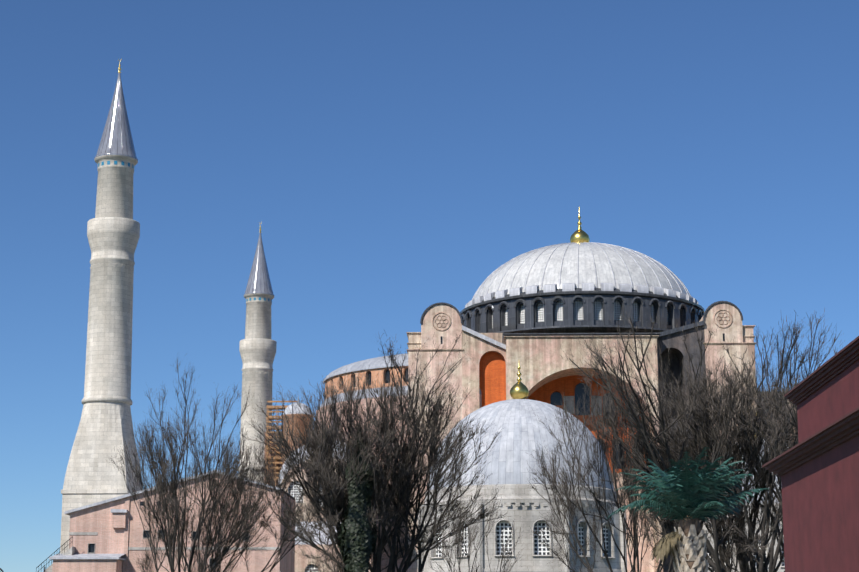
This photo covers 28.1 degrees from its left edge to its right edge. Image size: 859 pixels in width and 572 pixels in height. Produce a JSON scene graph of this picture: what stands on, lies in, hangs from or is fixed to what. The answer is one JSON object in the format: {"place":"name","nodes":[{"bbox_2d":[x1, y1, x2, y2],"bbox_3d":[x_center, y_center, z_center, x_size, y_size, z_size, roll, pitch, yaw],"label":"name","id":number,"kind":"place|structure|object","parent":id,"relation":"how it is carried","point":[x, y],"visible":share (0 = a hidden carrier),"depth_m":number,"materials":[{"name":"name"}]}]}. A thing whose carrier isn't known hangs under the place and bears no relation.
{"place":"outdoors","nodes":[
{"label":"outdoors","id":0,"kind":"place"},
{"bbox_2d":[36,470,295,571],"bbox_3d":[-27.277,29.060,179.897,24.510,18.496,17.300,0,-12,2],"label":"building","id":1,"kind":"structure","parent":0,"point":[108,535],"depth_m":175.16,"materials":[{"name":"pink brick"}]},
{"bbox_2d":[278,441,377,571],"bbox_3d":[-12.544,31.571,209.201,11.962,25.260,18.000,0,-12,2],"label":"building","id":2,"kind":"structure","parent":0,"point":[300,564],"depth_m":200.58,"materials":[{"name":"pink paint"}]},
{"bbox_2d":[0,0,858,571],"label":"sky","id":3,"kind":"structure","parent":0,"point":[390,157],"materials":[{"name":"blue"}]},
{"bbox_2d":[702,415,787,571],"bbox_3d":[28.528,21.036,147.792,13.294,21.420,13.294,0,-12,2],"label":"building wall","id":4,"kind":"structure","parent":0,"point":[781,568],"depth_m":141.67,"materials":[{"name":"stone"}]},
{"bbox_2d":[762,336,858,571],"bbox_3d":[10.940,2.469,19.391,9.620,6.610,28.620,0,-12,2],"label":"red building","id":5,"kind":"structure","parent":0,"point":[816,468],"depth_m":29.60,"materials":[{"name":"paint"}]},
{"label":"ground","id":6,"kind":"structure","parent":0,"visible":0},
{"bbox_2d":[60,59,142,553],"bbox_3d":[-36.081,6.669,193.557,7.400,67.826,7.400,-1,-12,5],"label":"minaret","id":7,"kind":"object","parent":6,"relation":"on","point":[92,475],"visible":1,"depth_m":191.85,"materials":[{"name":"stone"}]},
{"bbox_2d":[105,358,339,571],"bbox_3d":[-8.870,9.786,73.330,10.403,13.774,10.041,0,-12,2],"label":"tree","id":8,"kind":"object","parent":6,"relation":"on","point":[211,547],"visible":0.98,"depth_m":72.89,"materials":[{"name":"brown plant"}]},
{"bbox_2d":[239,222,276,480],"bbox_3d":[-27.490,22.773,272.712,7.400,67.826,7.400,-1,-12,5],"label":"minaret","id":9,"kind":"object","parent":6,"relation":"on","point":[257,347],"visible":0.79,"depth_m":272.93,"materials":[{"name":"stone"}]},
{"bbox_2d":[264,401,295,485],"bbox_3d":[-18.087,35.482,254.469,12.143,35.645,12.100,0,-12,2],"label":"scaffolding","id":10,"kind":"object","parent":6,"relation":"on","point":[276,461],"visible":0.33,"depth_m":252.03,"materials":[{"name":"brown wood"}]},
{"bbox_2d":[280,400,311,470],"bbox_3d":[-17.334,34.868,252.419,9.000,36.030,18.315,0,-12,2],"label":"stair turret","id":11,"kind":"object","parent":6,"relation":"on","point":[287,410],"visible":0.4,"depth_m":246.75,"materials":[{"name":"orange brick"}]},
{"bbox_2d":[337,431,377,571],"bbox_3d":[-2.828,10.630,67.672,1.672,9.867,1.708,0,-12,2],"label":"cypress","id":12,"kind":"object","parent":6,"relation":"on","point":[357,545],"visible":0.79,"depth_m":67.64,"materials":[{"name":"green plant"}]},
{"bbox_2d":[231,331,522,571],"bbox_3d":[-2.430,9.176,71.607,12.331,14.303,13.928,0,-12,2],"label":"tree","id":13,"kind":"object","parent":6,"relation":"on","point":[401,470],"visible":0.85,"depth_m":70.94,"materials":[{"name":"brown plant"}]},
{"bbox_2d":[316,353,481,571],"bbox_3d":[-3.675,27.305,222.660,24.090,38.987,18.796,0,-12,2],"label":"half dome","id":14,"kind":"structure","parent":6,"relation":"on","point":[376,366],"depth_m":220.83,"materials":[{"name":"orange brick"}]},
{"bbox_2d":[423,482,523,571],"bbox_3d":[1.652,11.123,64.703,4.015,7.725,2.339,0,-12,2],"label":"bare shrub","id":15,"kind":"object","parent":6,"relation":"on","point":[470,538],"visible":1,"depth_m":64.82,"materials":[{"name":"brown plant"}]},
{"bbox_2d":[418,364,626,571],"bbox_3d":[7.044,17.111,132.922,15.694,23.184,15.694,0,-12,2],"label":"domed mausoleum","id":16,"kind":"structure","parent":6,"relation":"on","point":[519,423],"depth_m":126.94,"materials":[{"name":"stone"}]},
{"bbox_2d":[311,301,756,571],"bbox_3d":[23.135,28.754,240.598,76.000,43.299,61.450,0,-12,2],"label":"mosque building","id":17,"kind":"structure","parent":6,"relation":"on","point":[549,375],"depth_m":216.09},
{"bbox_2d":[460,207,704,332],"bbox_3d":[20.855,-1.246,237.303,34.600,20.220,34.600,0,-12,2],"label":"dome","id":18,"kind":"structure","parent":17,"relation":"on","point":[580,282],"depth_m":223.34,"materials":[{"name":"grey metal"}]},
{"bbox_2d":[526,335,749,571],"bbox_3d":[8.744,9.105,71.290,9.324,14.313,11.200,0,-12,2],"label":"tree","id":19,"kind":"object","parent":6,"relation":"on","point":[632,519],"visible":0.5,"depth_m":70.19,"materials":[{"name":"brown plant"}]},
{"bbox_2d":[608,447,768,571],"bbox_3d":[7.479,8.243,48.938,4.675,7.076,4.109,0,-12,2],"label":"palm tree","id":20,"kind":"object","parent":6,"relation":"on","point":[687,501],"visible":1,"depth_m":48.85,"materials":[{"name":"green plant"}]},
{"bbox_2d":[560,309,841,571],"bbox_3d":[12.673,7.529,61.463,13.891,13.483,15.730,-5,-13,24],"label":"tree","id":21,"kind":"object","parent":6,"relation":"on","point":[741,441],"visible":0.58,"depth_m":60.59,"materials":[{"name":"brown plant"}]},
{"bbox_2d":[759,391,793,443],"bbox_3d":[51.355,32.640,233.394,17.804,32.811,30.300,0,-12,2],"label":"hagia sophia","id":22,"kind":"structure","parent":6,"relation":"on","point":[780,400],"depth_m":222.05,"materials":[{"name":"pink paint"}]},
{"bbox_2d":[768,369,806,564],"bbox_3d":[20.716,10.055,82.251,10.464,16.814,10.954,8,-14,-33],"label":"tree","id":23,"kind":"object","parent":6,"relation":"on","point":[788,435],"depth_m":82.96,"materials":[{"name":"brown plant"}]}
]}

